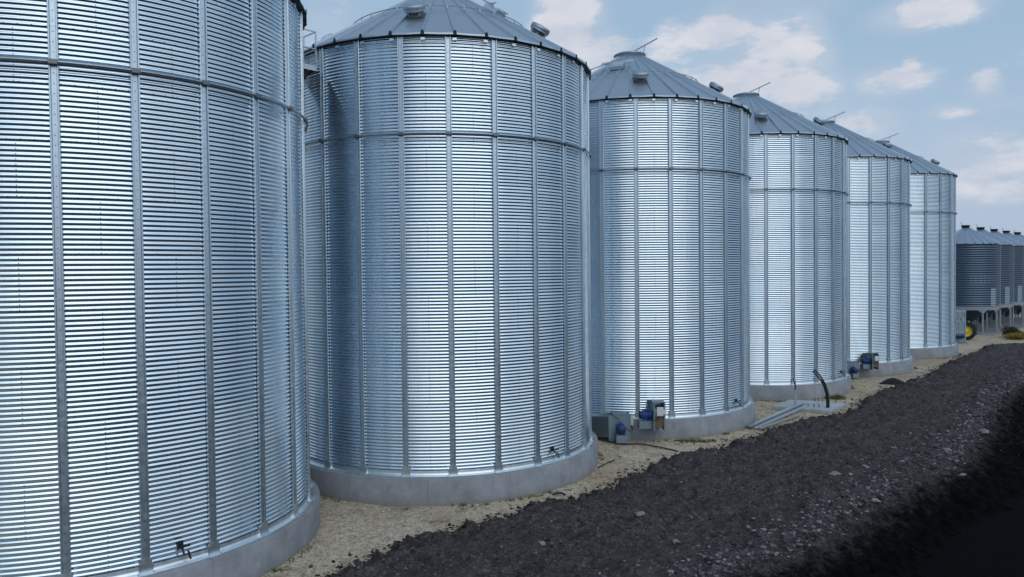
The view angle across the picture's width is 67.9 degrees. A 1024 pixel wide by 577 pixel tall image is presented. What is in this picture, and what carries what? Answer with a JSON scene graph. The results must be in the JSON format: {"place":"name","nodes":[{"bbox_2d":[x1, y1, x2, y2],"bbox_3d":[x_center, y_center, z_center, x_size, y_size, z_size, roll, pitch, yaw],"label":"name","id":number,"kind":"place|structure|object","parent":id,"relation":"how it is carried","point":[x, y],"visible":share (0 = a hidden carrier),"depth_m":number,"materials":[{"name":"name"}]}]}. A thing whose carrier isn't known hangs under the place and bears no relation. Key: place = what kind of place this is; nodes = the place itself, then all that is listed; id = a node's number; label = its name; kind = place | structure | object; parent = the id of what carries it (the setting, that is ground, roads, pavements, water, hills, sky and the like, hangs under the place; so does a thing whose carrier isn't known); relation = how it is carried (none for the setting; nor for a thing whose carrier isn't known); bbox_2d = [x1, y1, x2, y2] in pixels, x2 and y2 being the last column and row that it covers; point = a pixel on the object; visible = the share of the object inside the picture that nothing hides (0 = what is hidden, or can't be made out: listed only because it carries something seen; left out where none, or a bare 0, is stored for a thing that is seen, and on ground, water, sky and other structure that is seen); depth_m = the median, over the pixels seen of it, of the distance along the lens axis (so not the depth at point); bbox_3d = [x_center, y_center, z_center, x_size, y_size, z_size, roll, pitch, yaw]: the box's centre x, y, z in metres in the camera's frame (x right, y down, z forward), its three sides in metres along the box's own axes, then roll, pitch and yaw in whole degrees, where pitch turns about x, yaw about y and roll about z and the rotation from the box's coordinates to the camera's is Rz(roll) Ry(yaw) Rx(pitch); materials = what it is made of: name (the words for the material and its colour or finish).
{"place":"outdoors","nodes":[
{"label":"outdoors","id":0,"kind":"place"},
{"bbox_2d":[552,492,565,495],"bbox_3d":[1.476,6.453,23.923,0.434,0.103,0.145,0,1,7],"label":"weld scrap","id":1,"kind":"object","parent":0,"point":[562,493],"visible":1,"depth_m":23.90,"materials":[{"name":"black metal"}]},
{"bbox_2d":[261,313,1023,576],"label":"gravel yard","id":2,"kind":"structure","parent":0,"point":[975,343],"depth_m":22.95,"materials":[{"name":"beige gravel"}]},
{"bbox_2d":[0,0,319,576],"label":"grain silo","id":3,"kind":"object","parent":2,"relation":"on","point":[154,392],"visible":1,"depth_m":16.01,"materials":[{"name":"metal"}]},
{"bbox_2d":[303,0,597,506],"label":"grain silo","id":4,"kind":"object","parent":2,"relation":"on","point":[447,169],"visible":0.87,"depth_m":23.61,"materials":[{"name":"metal"}]},
{"bbox_2d":[592,411,633,442],"bbox_3d":[3.678,5.719,31.582,2.652,1.152,1.259,0,1,20],"label":"aeration fan","id":5,"kind":"object","parent":2,"relation":"on","point":[615,426],"visible":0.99,"depth_m":31.31},
{"bbox_2d":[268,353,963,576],"bbox_3d":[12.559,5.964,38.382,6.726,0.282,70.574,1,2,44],"label":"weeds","id":6,"kind":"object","parent":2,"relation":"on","point":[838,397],"visible":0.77,"depth_m":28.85,"materials":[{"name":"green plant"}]},
{"bbox_2d":[617,453,627,456],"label":"stone slab","id":7,"kind":"structure","parent":2,"relation":"on","point":[622,455],"depth_m":28.86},
{"bbox_2d":[598,438,678,451],"bbox_3d":[4.491,6.293,31.058,4.972,0.100,0.541,0,2,37],"label":"ground cable","id":8,"kind":"object","parent":2,"relation":"on","point":[638,444],"visible":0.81,"depth_m":30.78,"materials":[{"name":"black rubber"}]},
{"bbox_2d":[587,38,754,439],"bbox_3d":[5.821,-2.648,37.225,11.540,18.573,11.540,-1,1,0],"label":"grain silo","id":9,"kind":"object","parent":2,"relation":"on","point":[670,178],"visible":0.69,"depth_m":32.06,"materials":[{"name":"metal"}]},
{"bbox_2d":[637,399,665,430],"bbox_3d":[5.709,5.156,31.205,1.120,1.152,1.394,-1,1,1],"label":"aeration fan","id":10,"kind":"object","parent":9,"relation":"attached to","point":[652,415],"visible":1,"depth_m":30.87},
{"bbox_2d":[746,402,804,427],"bbox_3d":[12.548,5.930,35.925,0.228,0.110,6.464,1,3,41],"label":"steel profile","id":11,"kind":"object","parent":2,"relation":"on","point":[768,418],"visible":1,"depth_m":35.59,"materials":[{"name":"silver metal"}]},
{"bbox_2d":[759,413,800,428],"bbox_3d":[12.290,6.060,34.753,0.088,0.080,4.279,1,2,44],"label":"steel profile","id":12,"kind":"object","parent":2,"relation":"on","point":[780,421],"visible":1,"depth_m":34.62,"materials":[{"name":"silver metal"}]},
{"bbox_2d":[753,404,807,428],"bbox_3d":[12.713,5.964,35.676,0.128,0.090,6.342,1,3,41],"label":"steel profile","id":13,"kind":"object","parent":2,"relation":"on","point":[779,417],"visible":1,"depth_m":35.38,"materials":[{"name":"silver metal"}]},
{"bbox_2d":[733,82,850,400],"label":"grain silo","id":14,"kind":"object","parent":2,"relation":"on","point":[798,194],"visible":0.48,"depth_m":40.76,"materials":[{"name":"metal"}]},
{"bbox_2d":[773,397,846,414],"bbox_3d":[15.059,5.975,38.448,3.090,0.580,2.631,0,2,31],"label":"concrete pad","id":15,"kind":"object","parent":2,"relation":"on","point":[817,407],"visible":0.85,"depth_m":37.98,"materials":[{"name":"concrete"}]},
{"bbox_2d":[792,378,795,404],"bbox_3d":[14.219,5.191,38.325,0.201,1.370,0.087,-1,1,0],"label":"conduit pipe","id":16,"kind":"object","parent":15,"relation":"on","point":[794,392],"visible":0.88,"depth_m":38.29,"materials":[{"name":"grey metal"}]},
{"bbox_2d":[812,369,829,407],"bbox_3d":[15.243,4.920,37.508,0.876,1.929,0.156,-1,1,0],"label":"hose bundle","id":17,"kind":"object","parent":15,"relation":"on","point":[822,381],"visible":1,"depth_m":37.50,"materials":[{"name":"black rubber"}]},
{"bbox_2d":[847,361,859,377],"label":"aeration fan","id":18,"kind":"object","parent":2,"relation":"on","point":[853,367],"visible":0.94,"depth_m":48.64},
{"bbox_2d":[822,112,913,376],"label":"grain silo","id":19,"kind":"object","parent":2,"relation":"on","point":[879,205],"visible":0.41,"depth_m":49.55,"materials":[{"name":"metal"}]},
{"bbox_2d":[860,352,879,369],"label":"aeration fan","id":20,"kind":"object","parent":19,"relation":"attached to","point":[869,360],"visible":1,"depth_m":48.44},
{"bbox_2d":[879,378,904,384],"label":"soil heap","id":21,"kind":"object","parent":2,"relation":"on","point":[892,381],"visible":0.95,"depth_m":45.87,"materials":[{"name":"black soil"}]},
{"bbox_2d":[897,371,929,374],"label":"plastic pipe","id":22,"kind":"object","parent":2,"relation":"on","point":[912,371],"visible":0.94,"depth_m":48.95,"materials":[{"name":"grey plastic"}]},
{"bbox_2d":[874,133,958,358],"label":"grain silo","id":23,"kind":"object","parent":2,"relation":"on","point":[933,213],"visible":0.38,"depth_m":58.49,"materials":[{"name":"metal"}]},
{"bbox_2d":[956,310,967,342],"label":"elevator cabinet","id":24,"kind":"object","parent":2,"relation":"on","point":[960,326],"visible":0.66,"depth_m":69.86,"materials":[{"name":"metal"}]},
{"bbox_2d":[966,320,977,339],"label":"wheel","id":25,"kind":"object","parent":2,"relation":"on","point":[971,330],"visible":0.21,"depth_m":72.42,"materials":[{"name":"rubber"}]},
{"bbox_2d":[956,222,1002,335],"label":"hopper bin","id":26,"kind":"object","parent":2,"relation":"on","point":[977,253],"visible":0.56,"depth_m":79.34,"materials":[{"name":"metal"}]},
{"bbox_2d":[972,227,1023,326],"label":"hopper bin","id":27,"kind":"object","parent":2,"relation":"on","point":[1018,265],"visible":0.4,"depth_m":88.65,"materials":[{"name":"metal"}]},
{"bbox_2d":[973,228,1023,323],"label":"hopper bin","id":28,"kind":"object","parent":2,"relation":"on","point":[1019,239],"visible":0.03,"depth_m":94.96,"materials":[{"name":"metal"}]},
{"bbox_2d":[975,224,1023,330],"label":"hopper bin","id":29,"kind":"object","parent":2,"relation":"on","point":[1006,272],"visible":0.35,"depth_m":84.09,"materials":[{"name":"metal"}]},
{"bbox_2d":[989,229,1023,319],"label":"hopper bin","id":30,"kind":"object","parent":2,"relation":"on","point":[1017,312],"visible":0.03,"depth_m":99.97,"materials":[{"name":"metal"}]},
{"bbox_2d":[1001,325,1023,335],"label":"shrub","id":31,"kind":"object","parent":2,"relation":"on","point":[1011,329],"visible":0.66,"depth_m":74.52,"materials":[{"name":"green plant"}]},
{"bbox_2d":[1003,332,1023,338],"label":"yellow shrub","id":32,"kind":"object","parent":2,"relation":"on","point":[1012,335],"visible":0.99,"depth_m":72.53,"materials":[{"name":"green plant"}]},
{"bbox_2d":[300,0,1023,234],"label":"sky","id":33,"kind":"structure","parent":0,"point":[945,76],"materials":[{"name":"blue"}]},
{"bbox_2d":[335,343,1023,576],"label":"soil bank","id":34,"kind":"structure","parent":0,"point":[902,537],"depth_m":22.42,"materials":[{"name":"black soil"}]},
{"bbox_2d":[635,511,644,516],"bbox_3d":[3.549,6.257,21.129,0.283,0.129,0.387,0,2,36],"label":"rock","id":35,"kind":"object","parent":34,"relation":"on","point":[639,513],"visible":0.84,"depth_m":21.05,"materials":[{"name":"grey stone"}]},
{"bbox_2d":[309,344,1023,576],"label":"soil clods","id":36,"kind":"object","parent":34,"relation":"on","point":[560,541],"visible":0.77,"depth_m":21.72,"materials":[{"name":"black soil"}]},
{"bbox_2d":[339,354,1020,576],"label":"scattered stones","id":37,"kind":"object","parent":34,"relation":"on","point":[413,547],"visible":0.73,"depth_m":22.20,"materials":[{"name":"grey stone"}]},
{"bbox_2d":[430,354,1022,575],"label":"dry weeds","id":38,"kind":"object","parent":34,"relation":"on","point":[728,483],"visible":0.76,"depth_m":24.97,"materials":[{"name":"brown plant"}]},
{"bbox_2d":[598,357,1023,576],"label":"rubble","id":39,"kind":"object","parent":34,"relation":"on","point":[844,512],"visible":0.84,"depth_m":22.39,"materials":[{"name":"stone"}]},
{"bbox_2d":[828,471,840,475],"bbox_3d":[10.642,6.122,25.060,0.489,0.177,0.364,0,1,19],"label":"rock","id":40,"kind":"object","parent":34,"relation":"on","point":[834,473],"visible":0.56,"depth_m":24.97,"materials":[{"name":"grey stone"}]},
{"bbox_2d":[870,498,880,502],"bbox_3d":[10.711,6.266,22.537,0.412,0.119,0.284,0,1,24],"label":"rock","id":41,"kind":"object","parent":34,"relation":"on","point":[874,500],"visible":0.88,"depth_m":22.44,"materials":[{"name":"grey stone"}]},
{"bbox_2d":[978,428,988,433],"bbox_3d":[19.898,6.010,32.106,0.438,0.178,0.433,0,2,37],"label":"rock","id":42,"kind":"object","parent":34,"relation":"on","point":[984,431],"visible":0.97,"depth_m":31.97,"materials":[{"name":"grey stone"}]},
{"bbox_2d":[907,467,1023,576],"bbox_3d":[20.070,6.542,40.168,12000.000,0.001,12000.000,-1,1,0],"label":"field","id":43,"kind":"structure","parent":0,"point":[992,545],"depth_m":20.58,"materials":[{"name":"black soil"}]}
]}

